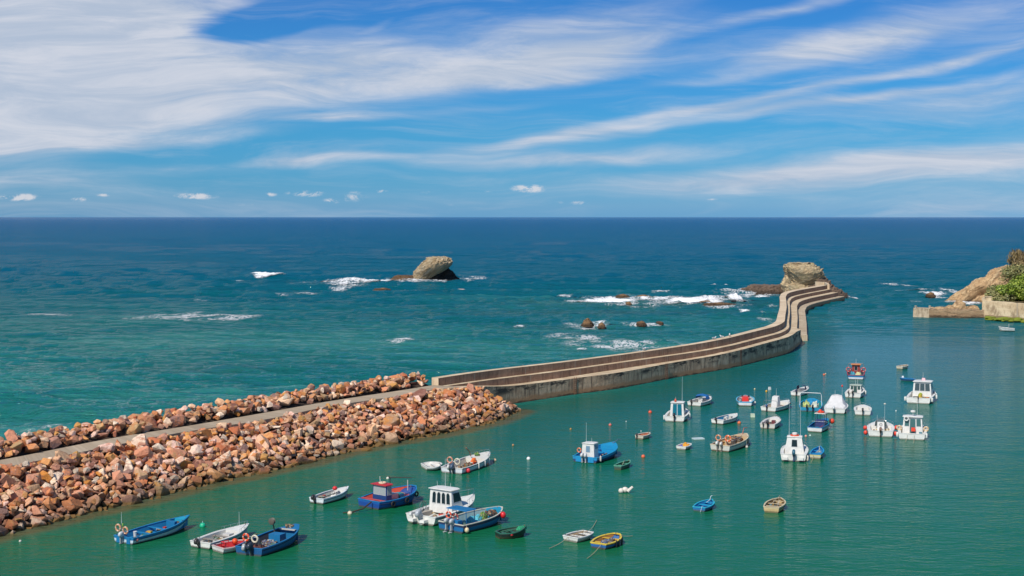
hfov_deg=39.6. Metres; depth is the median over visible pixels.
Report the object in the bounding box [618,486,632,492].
float cluster
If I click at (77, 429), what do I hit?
boulder
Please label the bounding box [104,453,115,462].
boulder
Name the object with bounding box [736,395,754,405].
rowing boat
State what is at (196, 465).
boulder
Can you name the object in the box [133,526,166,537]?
deck gear
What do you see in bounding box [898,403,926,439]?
cabin boat
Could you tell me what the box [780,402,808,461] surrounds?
cabin boat
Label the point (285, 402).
boulder
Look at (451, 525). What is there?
fishing boat
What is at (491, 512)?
net heap
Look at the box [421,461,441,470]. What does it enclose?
tender
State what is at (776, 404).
motorboat
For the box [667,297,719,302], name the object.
sea foam
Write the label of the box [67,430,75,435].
boulder
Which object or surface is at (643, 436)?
dinghy
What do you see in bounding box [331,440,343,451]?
boulder
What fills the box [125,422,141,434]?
boulder
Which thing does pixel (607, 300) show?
sea foam
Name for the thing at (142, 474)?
boulder
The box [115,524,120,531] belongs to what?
life ring
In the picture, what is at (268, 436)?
boulder
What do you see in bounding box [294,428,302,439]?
boulder
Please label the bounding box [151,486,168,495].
boulder
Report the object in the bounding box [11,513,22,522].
boulder
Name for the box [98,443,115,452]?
boulder
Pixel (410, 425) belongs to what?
boulder
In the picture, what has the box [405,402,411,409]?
boulder
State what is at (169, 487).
boulder
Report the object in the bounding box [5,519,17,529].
boulder
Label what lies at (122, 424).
boulder
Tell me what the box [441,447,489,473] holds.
fishing boat
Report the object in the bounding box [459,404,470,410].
boulder
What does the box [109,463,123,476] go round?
boulder
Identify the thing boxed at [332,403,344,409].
boulder
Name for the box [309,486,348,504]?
motorboat
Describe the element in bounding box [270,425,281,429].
boulder
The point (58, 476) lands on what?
boulder
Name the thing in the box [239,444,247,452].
boulder
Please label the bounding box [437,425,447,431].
boulder
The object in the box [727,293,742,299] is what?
sea foam
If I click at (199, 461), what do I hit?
boulder
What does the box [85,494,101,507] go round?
boulder
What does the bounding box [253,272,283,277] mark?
sea foam
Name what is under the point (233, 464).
boulder
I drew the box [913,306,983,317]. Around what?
jetty
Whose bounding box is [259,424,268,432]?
boulder
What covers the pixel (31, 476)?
boulder
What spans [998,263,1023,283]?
shrub
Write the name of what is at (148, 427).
boulder
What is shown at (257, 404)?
boulder
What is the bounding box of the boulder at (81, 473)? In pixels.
[79,467,84,475]
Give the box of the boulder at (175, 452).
[167,447,186,458]
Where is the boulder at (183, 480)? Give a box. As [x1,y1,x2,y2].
[177,477,187,484]
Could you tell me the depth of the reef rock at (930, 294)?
362.94 m
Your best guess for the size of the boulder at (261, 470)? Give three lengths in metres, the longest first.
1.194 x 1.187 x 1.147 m
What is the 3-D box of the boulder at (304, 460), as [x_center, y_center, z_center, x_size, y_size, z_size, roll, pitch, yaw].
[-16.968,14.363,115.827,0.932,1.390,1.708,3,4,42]
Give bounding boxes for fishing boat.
[235,518,298,556]
[358,476,416,509]
[438,505,502,533]
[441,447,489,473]
[573,439,620,462]
[710,427,748,451]
[799,392,822,411]
[807,412,830,432]
[847,363,864,379]
[998,326,1014,330]
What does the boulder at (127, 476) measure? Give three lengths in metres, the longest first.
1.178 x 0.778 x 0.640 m
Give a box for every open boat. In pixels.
[113,514,189,544]
[711,413,737,424]
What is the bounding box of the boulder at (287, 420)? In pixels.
[281,415,291,425]
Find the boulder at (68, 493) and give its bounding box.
[61,486,72,498]
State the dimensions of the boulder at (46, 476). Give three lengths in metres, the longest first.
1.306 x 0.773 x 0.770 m
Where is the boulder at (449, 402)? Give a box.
[444,399,454,405]
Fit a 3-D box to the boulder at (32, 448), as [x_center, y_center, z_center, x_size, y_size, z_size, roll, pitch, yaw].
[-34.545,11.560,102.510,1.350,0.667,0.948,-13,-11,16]
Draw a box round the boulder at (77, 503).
[60,499,82,513]
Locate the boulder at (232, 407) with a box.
[226,403,237,411]
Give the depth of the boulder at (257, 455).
112.49 m
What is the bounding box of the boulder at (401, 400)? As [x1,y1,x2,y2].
[397,398,409,407]
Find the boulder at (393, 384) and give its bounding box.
[386,380,397,387]
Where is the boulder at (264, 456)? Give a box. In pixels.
[257,453,267,462]
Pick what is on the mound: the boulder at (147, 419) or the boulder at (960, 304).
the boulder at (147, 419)
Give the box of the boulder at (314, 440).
[308,436,320,443]
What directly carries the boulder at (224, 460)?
on the mound
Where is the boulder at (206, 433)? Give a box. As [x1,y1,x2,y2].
[194,429,211,440]
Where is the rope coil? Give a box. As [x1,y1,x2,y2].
[285,524,293,527]
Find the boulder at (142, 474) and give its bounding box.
[132,467,147,482]
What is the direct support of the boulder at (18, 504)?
on the mound
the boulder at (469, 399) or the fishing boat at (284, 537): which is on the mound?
the boulder at (469, 399)
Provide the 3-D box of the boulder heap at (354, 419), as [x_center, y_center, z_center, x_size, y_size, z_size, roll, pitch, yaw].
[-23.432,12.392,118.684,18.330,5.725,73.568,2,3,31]
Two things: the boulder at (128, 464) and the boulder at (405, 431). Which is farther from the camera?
the boulder at (405, 431)
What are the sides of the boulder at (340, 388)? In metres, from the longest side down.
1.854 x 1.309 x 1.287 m
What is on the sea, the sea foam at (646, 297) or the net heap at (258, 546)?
the sea foam at (646, 297)
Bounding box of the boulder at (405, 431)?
[402,429,409,436]
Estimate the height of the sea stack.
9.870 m
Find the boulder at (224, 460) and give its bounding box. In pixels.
[213,450,231,468]
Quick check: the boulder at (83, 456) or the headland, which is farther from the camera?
the headland
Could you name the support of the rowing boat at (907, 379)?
on the sea
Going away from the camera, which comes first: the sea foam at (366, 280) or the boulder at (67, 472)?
the boulder at (67, 472)
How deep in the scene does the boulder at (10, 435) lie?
101.84 m
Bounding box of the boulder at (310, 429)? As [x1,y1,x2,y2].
[303,425,314,435]
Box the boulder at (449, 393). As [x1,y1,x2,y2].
[443,389,454,397]
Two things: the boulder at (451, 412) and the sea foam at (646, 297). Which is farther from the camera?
the sea foam at (646, 297)
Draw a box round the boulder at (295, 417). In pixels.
[285,411,298,420]
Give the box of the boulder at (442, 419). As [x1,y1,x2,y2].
[435,415,445,427]
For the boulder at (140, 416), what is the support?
on the mound
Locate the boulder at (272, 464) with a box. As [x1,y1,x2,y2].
[269,461,279,467]
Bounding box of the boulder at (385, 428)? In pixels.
[382,425,390,431]
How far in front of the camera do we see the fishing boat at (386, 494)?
98.50 m
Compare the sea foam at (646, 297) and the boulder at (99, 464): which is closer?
the boulder at (99, 464)
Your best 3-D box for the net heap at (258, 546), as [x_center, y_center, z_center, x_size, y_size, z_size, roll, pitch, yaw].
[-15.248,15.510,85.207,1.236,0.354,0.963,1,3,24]
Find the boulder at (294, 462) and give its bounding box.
[290,459,300,465]
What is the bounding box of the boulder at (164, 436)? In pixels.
[157,433,167,443]
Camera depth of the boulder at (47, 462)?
98.93 m
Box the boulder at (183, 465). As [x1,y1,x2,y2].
[175,458,191,470]
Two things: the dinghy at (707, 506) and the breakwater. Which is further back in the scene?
the breakwater
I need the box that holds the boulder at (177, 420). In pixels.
[169,414,184,427]
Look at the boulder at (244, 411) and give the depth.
121.65 m
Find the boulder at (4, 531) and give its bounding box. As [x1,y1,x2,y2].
[0,525,8,535]
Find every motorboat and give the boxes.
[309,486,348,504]
[687,394,711,406]
[760,396,789,411]
[760,415,780,429]
[791,384,808,395]
[854,403,871,415]
[867,403,894,437]
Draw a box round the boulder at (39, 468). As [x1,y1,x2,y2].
[30,466,42,473]
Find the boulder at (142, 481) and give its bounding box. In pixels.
[131,479,144,488]
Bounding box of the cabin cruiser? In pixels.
[406,483,474,525]
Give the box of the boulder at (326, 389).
[316,386,329,395]
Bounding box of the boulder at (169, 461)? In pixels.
[163,458,175,464]
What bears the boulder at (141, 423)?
on the boulder heap at (354, 419)
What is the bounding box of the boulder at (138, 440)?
[131,434,149,448]
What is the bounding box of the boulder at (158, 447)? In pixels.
[152,443,164,452]
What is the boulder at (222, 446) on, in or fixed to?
on the mound
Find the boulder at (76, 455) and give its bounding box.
[71,451,80,463]
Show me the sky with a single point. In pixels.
(109, 108)
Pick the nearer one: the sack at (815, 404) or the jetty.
the sack at (815, 404)
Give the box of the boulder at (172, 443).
[166,440,182,448]
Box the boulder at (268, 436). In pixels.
[263,433,273,439]
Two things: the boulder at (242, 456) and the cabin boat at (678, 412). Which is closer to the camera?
the boulder at (242, 456)
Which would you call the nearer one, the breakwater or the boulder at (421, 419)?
the boulder at (421, 419)
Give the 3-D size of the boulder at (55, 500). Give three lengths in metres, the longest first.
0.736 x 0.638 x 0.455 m
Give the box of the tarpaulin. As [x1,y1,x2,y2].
[465,514,482,523]
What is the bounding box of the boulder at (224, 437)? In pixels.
[220,434,228,441]
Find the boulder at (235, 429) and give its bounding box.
[228,426,239,433]
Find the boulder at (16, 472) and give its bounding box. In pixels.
[10,466,22,478]
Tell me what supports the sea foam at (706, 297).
on the sea
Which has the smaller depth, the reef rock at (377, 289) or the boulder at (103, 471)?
the boulder at (103, 471)
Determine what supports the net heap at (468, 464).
in the fishing boat at (452, 469)
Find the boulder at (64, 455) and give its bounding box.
[55,450,70,463]
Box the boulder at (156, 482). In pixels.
[154,480,165,486]
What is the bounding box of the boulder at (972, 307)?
[967,305,978,309]
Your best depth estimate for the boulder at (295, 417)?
121.96 m
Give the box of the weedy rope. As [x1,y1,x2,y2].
[343,501,371,512]
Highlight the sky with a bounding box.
[0,0,1023,216]
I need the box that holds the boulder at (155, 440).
[148,437,159,447]
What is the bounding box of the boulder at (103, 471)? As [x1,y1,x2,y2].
[97,468,108,476]
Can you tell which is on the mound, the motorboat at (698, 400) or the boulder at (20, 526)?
the boulder at (20, 526)
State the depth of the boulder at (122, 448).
105.68 m
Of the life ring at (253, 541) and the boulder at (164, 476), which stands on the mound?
the boulder at (164, 476)
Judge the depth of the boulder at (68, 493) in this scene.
96.86 m
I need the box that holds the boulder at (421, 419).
[418,415,425,424]
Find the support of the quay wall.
on the terrain
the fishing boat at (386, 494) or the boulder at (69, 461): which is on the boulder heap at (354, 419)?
the boulder at (69, 461)
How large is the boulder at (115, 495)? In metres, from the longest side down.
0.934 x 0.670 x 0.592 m
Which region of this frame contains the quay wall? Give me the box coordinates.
[982,296,1023,318]
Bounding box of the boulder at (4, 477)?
[0,473,17,488]
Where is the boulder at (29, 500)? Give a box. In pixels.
[25,497,33,505]
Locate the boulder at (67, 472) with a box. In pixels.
[62,469,72,481]
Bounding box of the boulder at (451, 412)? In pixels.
[445,410,454,419]
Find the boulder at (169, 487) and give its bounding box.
[163,483,173,490]
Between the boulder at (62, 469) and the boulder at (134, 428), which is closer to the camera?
the boulder at (62, 469)
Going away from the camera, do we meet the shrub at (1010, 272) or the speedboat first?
the speedboat
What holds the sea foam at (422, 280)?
on the sea
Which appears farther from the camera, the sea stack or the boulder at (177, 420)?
the sea stack
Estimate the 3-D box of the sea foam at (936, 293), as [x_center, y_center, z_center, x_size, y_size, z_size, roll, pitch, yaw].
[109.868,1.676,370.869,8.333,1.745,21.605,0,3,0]
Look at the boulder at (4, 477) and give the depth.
94.95 m
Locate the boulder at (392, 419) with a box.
[382,413,400,430]
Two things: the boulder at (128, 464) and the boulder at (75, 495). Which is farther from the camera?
the boulder at (128, 464)
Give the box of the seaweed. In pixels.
[984,316,1023,322]
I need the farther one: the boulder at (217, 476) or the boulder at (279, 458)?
the boulder at (279, 458)
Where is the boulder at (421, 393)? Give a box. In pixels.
[413,389,425,398]
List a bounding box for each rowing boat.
[495,525,526,538]
[614,460,630,469]
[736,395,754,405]
[896,364,908,368]
[900,377,915,380]
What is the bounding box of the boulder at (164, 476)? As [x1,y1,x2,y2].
[159,474,166,480]
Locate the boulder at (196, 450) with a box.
[188,444,202,456]
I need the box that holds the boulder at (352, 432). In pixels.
[349,430,356,435]
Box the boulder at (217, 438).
[210,435,221,442]
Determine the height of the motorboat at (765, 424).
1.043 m
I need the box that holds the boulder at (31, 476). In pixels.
[23,473,41,486]
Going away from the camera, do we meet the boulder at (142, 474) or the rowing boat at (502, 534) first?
the rowing boat at (502, 534)
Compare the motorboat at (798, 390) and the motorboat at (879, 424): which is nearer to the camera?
the motorboat at (879, 424)
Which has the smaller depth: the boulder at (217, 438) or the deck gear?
the deck gear
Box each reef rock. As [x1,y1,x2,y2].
[372,288,390,290]
[581,318,593,326]
[597,322,606,328]
[615,294,629,297]
[636,321,646,326]
[703,302,735,305]
[925,292,935,296]
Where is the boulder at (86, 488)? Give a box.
[82,484,93,493]
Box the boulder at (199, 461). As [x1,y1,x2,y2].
[192,458,204,464]
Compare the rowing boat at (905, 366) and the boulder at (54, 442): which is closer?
the boulder at (54, 442)
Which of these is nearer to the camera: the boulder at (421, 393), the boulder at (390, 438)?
the boulder at (390, 438)
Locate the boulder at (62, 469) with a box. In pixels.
[48,463,64,471]
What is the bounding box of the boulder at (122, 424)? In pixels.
[109,418,125,430]
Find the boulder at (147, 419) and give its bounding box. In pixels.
[143,415,157,427]
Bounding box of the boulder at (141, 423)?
[138,420,145,425]
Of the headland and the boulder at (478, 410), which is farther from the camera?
the headland
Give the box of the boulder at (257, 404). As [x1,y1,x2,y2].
[254,402,260,408]
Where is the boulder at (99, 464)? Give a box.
[96,460,105,470]
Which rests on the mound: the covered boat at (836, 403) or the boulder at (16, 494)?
the boulder at (16, 494)
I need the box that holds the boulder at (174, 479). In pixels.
[170,475,178,483]
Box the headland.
[945,265,1023,302]
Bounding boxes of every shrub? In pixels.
[984,289,1016,301]
[985,283,1009,291]
[994,285,1023,302]
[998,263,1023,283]
[1006,249,1023,267]
[1006,273,1023,294]
[1012,258,1023,265]
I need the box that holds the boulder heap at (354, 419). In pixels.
[0,371,520,533]
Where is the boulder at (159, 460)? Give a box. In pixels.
[155,457,163,464]
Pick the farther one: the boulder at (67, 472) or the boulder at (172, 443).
the boulder at (172, 443)
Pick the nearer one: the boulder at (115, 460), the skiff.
the skiff
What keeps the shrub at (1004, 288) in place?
on the terrain
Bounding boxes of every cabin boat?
[665,401,689,421]
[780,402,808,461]
[845,378,864,397]
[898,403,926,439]
[906,378,935,403]
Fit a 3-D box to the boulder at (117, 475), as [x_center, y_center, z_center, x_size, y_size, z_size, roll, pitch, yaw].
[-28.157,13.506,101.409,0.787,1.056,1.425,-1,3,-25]
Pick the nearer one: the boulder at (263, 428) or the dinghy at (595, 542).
the dinghy at (595, 542)
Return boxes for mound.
[0,381,495,525]
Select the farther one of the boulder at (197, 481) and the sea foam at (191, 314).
the sea foam at (191, 314)
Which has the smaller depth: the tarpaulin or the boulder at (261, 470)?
the tarpaulin
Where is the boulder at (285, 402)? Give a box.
[277,398,293,405]
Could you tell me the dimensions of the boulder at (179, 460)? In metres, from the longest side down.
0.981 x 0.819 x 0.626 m
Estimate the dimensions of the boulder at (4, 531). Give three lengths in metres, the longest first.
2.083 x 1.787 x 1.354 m
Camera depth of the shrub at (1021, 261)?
312.79 m
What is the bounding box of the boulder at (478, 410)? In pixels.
[474,405,480,416]
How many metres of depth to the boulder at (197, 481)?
105.62 m
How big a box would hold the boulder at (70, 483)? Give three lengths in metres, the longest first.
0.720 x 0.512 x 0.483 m
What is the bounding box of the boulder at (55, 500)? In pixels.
[51,498,59,503]
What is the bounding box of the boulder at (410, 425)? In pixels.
[403,421,412,428]
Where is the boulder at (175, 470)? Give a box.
[171,464,181,473]
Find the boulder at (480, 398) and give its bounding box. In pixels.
[477,396,484,403]
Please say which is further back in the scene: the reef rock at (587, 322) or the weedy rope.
the reef rock at (587, 322)
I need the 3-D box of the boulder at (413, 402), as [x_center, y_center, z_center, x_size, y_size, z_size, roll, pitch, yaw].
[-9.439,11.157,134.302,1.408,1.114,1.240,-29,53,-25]
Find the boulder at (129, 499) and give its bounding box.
[113,494,141,504]
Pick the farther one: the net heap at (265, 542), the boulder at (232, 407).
the boulder at (232, 407)
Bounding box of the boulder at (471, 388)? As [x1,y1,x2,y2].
[465,383,475,393]
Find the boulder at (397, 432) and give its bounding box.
[390,429,401,434]
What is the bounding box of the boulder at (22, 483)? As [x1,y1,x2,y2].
[18,480,26,486]
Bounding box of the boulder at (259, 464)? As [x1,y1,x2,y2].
[252,460,263,467]
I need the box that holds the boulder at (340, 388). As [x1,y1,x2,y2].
[335,384,345,393]
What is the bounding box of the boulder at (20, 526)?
[16,522,23,529]
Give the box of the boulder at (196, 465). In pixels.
[194,463,203,472]
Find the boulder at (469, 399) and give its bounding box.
[464,396,477,403]
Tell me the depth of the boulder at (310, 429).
120.61 m
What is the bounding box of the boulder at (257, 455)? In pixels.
[247,451,260,463]
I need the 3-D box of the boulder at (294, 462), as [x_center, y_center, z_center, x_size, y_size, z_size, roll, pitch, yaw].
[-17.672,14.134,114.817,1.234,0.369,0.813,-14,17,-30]
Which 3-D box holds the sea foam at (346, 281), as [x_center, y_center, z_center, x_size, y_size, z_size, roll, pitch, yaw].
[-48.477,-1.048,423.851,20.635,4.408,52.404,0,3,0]
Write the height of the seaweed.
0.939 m
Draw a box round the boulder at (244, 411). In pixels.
[239,408,249,415]
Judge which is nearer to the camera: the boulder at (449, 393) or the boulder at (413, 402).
the boulder at (413, 402)
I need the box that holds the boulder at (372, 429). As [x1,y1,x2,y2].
[366,424,378,437]
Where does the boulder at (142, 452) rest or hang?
on the mound
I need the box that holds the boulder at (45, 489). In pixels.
[40,486,52,495]
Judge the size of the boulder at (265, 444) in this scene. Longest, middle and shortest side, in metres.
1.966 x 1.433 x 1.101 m
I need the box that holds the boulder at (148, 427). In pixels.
[142,423,152,432]
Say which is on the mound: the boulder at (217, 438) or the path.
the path
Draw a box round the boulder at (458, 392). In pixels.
[454,389,462,396]
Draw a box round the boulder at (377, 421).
[365,413,378,424]
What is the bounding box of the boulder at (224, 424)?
[216,422,226,429]
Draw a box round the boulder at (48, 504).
[41,496,56,509]
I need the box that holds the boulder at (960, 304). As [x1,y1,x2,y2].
[952,300,966,309]
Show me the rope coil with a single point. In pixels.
(289, 525)
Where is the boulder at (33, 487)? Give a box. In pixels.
[26,484,40,493]
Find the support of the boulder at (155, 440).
on the mound
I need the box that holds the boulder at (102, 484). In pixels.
[94,482,107,492]
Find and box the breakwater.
[432,281,844,403]
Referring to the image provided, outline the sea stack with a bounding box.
[390,256,459,280]
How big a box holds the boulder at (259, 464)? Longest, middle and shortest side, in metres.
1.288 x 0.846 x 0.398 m
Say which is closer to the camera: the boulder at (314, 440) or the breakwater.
the boulder at (314, 440)
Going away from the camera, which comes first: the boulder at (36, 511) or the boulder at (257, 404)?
the boulder at (36, 511)
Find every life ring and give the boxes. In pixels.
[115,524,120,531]
[242,533,249,541]
[251,535,257,542]
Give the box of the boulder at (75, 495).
[72,490,83,499]
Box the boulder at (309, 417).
[305,414,312,421]
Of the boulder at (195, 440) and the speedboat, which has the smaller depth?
the speedboat
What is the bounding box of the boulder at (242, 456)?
[238,453,248,463]
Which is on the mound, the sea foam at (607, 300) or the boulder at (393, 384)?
the boulder at (393, 384)
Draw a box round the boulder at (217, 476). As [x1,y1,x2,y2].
[205,468,224,481]
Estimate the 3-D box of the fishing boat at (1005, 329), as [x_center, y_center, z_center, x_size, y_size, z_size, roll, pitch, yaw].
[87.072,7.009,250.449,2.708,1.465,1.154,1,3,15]
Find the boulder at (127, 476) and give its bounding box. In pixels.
[123,473,130,480]
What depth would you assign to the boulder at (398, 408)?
131.84 m
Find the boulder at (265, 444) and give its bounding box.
[254,434,269,449]
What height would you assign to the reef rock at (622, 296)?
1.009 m
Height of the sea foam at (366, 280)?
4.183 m
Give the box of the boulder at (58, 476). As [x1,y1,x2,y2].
[51,472,63,483]
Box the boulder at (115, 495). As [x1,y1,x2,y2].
[109,490,118,500]
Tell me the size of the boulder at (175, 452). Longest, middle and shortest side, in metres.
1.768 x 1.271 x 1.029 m
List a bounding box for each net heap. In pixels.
[253,543,266,547]
[262,539,276,546]
[462,462,472,466]
[478,511,487,519]
[485,509,497,515]
[600,537,615,543]
[732,436,742,440]
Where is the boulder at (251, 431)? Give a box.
[240,429,253,436]
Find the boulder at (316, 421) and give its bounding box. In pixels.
[310,417,320,424]
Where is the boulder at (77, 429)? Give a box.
[71,427,79,433]
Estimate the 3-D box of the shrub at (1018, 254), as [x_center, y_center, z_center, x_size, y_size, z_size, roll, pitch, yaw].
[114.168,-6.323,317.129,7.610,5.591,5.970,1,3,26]
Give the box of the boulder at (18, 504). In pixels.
[13,499,24,508]
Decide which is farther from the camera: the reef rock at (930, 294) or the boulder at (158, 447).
the reef rock at (930, 294)
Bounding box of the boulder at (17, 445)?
[5,440,22,453]
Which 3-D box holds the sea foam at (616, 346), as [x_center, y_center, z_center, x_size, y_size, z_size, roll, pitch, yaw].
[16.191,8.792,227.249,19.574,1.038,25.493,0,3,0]
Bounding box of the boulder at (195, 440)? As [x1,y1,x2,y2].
[189,436,200,444]
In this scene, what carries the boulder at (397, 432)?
on the boulder heap at (354, 419)
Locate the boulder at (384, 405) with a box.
[378,403,386,408]
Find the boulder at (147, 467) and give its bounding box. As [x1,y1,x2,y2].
[143,464,153,474]
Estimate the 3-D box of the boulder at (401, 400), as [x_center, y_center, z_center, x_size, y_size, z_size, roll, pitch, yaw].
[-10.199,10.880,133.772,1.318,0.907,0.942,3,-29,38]
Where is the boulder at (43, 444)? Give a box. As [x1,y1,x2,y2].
[39,442,47,447]
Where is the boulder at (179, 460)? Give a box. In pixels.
[174,456,184,464]
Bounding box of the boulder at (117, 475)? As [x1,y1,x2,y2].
[112,470,123,484]
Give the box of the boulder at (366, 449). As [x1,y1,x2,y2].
[360,448,371,450]
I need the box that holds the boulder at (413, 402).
[410,397,417,408]
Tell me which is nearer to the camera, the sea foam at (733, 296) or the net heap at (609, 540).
the net heap at (609, 540)
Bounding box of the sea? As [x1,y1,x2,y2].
[0,217,1023,575]
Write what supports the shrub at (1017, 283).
on the terrain
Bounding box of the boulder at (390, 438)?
[379,432,398,443]
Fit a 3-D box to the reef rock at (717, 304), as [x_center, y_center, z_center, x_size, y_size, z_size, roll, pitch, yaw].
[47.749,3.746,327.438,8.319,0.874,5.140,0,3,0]
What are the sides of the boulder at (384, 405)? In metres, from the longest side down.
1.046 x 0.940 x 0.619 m
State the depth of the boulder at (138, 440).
106.89 m
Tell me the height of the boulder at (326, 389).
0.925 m
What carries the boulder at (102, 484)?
on the mound
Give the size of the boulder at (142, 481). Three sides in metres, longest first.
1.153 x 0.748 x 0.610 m
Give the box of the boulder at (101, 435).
[96,432,108,438]
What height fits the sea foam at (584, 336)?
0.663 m
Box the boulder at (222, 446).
[213,442,231,455]
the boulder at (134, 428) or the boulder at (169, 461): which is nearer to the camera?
the boulder at (169, 461)
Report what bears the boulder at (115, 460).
on the boulder heap at (354, 419)
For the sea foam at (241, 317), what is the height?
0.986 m
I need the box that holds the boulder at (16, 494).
[5,484,23,501]
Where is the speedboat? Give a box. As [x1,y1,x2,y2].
[190,521,248,549]
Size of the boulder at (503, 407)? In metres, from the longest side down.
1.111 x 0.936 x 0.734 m
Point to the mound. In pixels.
(229, 415)
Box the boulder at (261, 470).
[258,467,269,474]
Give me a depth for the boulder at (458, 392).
140.32 m
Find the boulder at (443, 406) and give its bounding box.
[438,403,446,411]
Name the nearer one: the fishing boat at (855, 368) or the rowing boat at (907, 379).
the rowing boat at (907, 379)
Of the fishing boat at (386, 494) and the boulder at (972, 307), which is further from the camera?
the boulder at (972, 307)
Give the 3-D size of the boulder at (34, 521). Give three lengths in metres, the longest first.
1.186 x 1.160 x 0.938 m
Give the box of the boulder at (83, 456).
[77,454,86,465]
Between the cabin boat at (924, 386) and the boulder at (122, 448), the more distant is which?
the cabin boat at (924, 386)
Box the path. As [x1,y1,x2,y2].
[0,385,465,469]
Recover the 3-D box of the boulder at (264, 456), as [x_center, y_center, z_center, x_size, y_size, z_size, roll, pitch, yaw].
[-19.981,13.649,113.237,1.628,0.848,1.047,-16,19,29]
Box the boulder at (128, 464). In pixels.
[124,458,133,478]
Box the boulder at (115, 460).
[108,458,122,465]
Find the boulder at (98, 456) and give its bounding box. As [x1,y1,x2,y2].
[92,453,103,460]
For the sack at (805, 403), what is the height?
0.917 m
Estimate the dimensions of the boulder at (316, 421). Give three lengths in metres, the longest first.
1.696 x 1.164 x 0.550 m
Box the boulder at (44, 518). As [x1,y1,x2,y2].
[40,516,48,521]
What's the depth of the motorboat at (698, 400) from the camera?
151.92 m
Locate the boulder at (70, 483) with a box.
[67,480,73,486]
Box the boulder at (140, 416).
[128,414,145,425]
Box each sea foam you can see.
[150,313,221,319]
[214,315,255,319]
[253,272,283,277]
[331,277,364,290]
[341,277,389,281]
[409,278,441,281]
[554,333,598,338]
[570,338,647,348]
[585,298,634,302]
[629,296,682,299]
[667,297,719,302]
[695,295,731,301]
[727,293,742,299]
[921,291,943,297]
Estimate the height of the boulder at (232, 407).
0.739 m
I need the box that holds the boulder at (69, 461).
[66,458,76,463]
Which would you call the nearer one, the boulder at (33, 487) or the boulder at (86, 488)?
the boulder at (33, 487)
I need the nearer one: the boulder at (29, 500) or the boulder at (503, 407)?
the boulder at (29, 500)
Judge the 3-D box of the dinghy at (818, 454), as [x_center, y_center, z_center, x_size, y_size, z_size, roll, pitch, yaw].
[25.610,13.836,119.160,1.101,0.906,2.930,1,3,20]
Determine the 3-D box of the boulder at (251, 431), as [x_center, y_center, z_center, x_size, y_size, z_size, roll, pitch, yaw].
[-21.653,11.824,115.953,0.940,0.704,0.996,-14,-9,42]
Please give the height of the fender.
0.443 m
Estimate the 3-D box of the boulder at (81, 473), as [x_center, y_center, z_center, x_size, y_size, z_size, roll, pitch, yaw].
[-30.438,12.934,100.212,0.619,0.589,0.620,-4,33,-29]
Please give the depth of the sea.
180.01 m
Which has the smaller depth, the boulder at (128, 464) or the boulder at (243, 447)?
the boulder at (128, 464)
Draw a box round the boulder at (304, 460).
[299,457,313,463]
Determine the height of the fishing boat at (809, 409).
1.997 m
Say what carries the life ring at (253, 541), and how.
attached to the fishing boat at (284, 537)
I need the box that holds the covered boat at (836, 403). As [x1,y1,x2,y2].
[824,385,847,413]
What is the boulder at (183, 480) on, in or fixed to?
on the mound
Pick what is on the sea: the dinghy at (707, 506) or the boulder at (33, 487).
the dinghy at (707, 506)
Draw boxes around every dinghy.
[563,530,593,542]
[590,532,621,549]
[635,432,650,439]
[676,443,691,449]
[692,499,714,511]
[763,497,785,512]
[810,446,823,458]
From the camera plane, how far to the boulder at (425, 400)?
136.00 m
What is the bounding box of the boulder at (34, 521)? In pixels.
[28,515,46,526]
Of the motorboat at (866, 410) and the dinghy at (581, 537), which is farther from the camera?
the motorboat at (866, 410)
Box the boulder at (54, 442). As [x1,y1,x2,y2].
[47,436,61,449]
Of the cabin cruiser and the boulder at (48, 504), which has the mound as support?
the boulder at (48, 504)
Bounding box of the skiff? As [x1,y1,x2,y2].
[212,539,246,553]
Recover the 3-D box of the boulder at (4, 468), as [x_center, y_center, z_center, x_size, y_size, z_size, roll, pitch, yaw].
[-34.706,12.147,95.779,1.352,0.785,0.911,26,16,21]
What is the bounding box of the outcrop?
[740,262,848,297]
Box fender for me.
[500,512,505,517]
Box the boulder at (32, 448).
[24,443,38,452]
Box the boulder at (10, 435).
[4,429,17,442]
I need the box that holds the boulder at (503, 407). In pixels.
[500,404,505,411]
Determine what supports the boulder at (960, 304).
on the boulder
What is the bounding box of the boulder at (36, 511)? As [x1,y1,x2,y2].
[31,505,43,516]
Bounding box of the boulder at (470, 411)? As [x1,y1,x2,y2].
[468,409,474,415]
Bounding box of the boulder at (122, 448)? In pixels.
[115,440,126,454]
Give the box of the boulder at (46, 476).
[40,470,51,483]
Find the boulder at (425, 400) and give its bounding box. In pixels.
[423,399,435,406]
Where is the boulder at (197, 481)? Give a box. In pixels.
[186,476,201,486]
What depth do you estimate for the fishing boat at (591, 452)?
116.64 m
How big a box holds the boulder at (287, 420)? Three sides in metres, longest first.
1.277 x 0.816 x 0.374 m
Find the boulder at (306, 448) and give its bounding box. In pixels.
[305,445,312,450]
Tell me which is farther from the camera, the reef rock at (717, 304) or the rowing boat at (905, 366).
the reef rock at (717, 304)
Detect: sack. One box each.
[803,400,809,406]
[811,401,818,406]
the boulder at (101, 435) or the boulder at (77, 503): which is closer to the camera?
the boulder at (77, 503)
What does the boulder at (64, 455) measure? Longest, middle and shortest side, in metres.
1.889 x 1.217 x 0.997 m
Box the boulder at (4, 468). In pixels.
[0,464,8,473]
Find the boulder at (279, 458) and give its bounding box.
[273,453,283,461]
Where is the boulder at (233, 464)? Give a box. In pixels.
[231,457,243,469]
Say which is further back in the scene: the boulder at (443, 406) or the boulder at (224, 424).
the boulder at (443, 406)
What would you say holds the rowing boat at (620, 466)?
on the sea
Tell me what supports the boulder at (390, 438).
on the mound
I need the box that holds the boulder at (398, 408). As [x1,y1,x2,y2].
[395,405,402,412]
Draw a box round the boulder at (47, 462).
[40,458,52,469]
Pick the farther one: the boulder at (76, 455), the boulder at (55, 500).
the boulder at (76, 455)
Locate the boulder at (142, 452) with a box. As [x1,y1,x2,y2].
[134,446,150,459]

